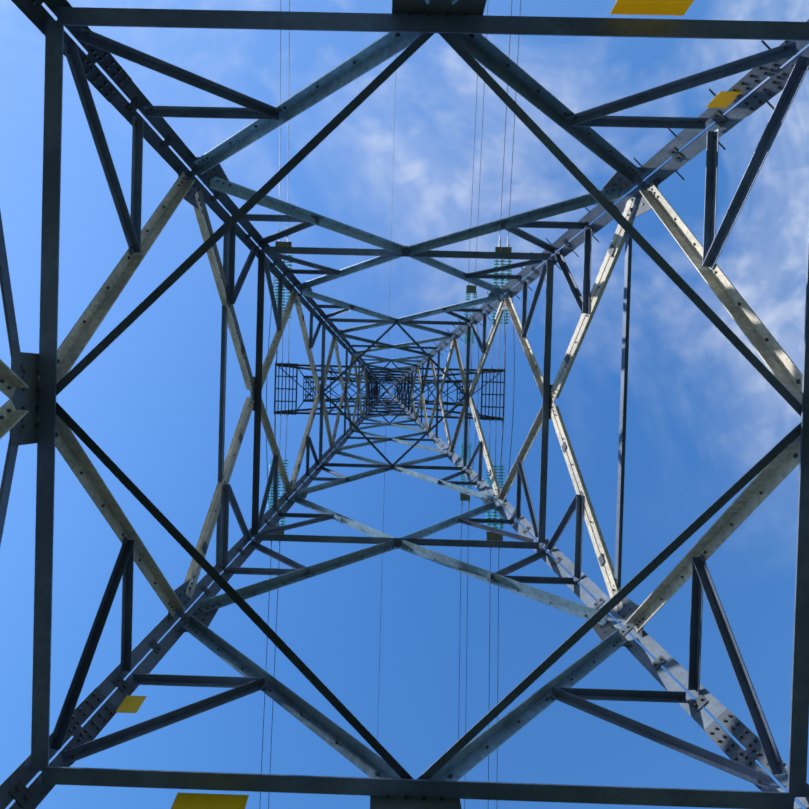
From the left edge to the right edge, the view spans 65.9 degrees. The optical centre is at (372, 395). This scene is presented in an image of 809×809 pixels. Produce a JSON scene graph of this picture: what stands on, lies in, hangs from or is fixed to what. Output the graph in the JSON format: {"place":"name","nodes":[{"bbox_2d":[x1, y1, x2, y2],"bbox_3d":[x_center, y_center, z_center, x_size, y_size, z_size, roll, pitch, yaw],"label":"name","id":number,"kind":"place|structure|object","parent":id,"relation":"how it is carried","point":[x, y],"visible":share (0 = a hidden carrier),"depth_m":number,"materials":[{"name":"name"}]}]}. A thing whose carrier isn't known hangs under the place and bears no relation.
{"place":"outdoors","nodes":[
{"label":"outdoors","id":0,"kind":"place"},
{"bbox_2d":[0,0,808,808],"label":"sky","id":1,"kind":"structure","parent":0,"point":[700,416],"materials":[{"name":"blue"}]},
{"label":"ground","id":2,"kind":"structure","parent":0,"visible":0},
{"bbox_2d":[0,0,808,808],"bbox_3d":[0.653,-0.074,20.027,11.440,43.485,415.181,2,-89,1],"label":"lattice pylon","id":3,"kind":"object","parent":2,"relation":"on","point":[32,386],"visible":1,"depth_m":6.79,"materials":[{"name":"metal"}]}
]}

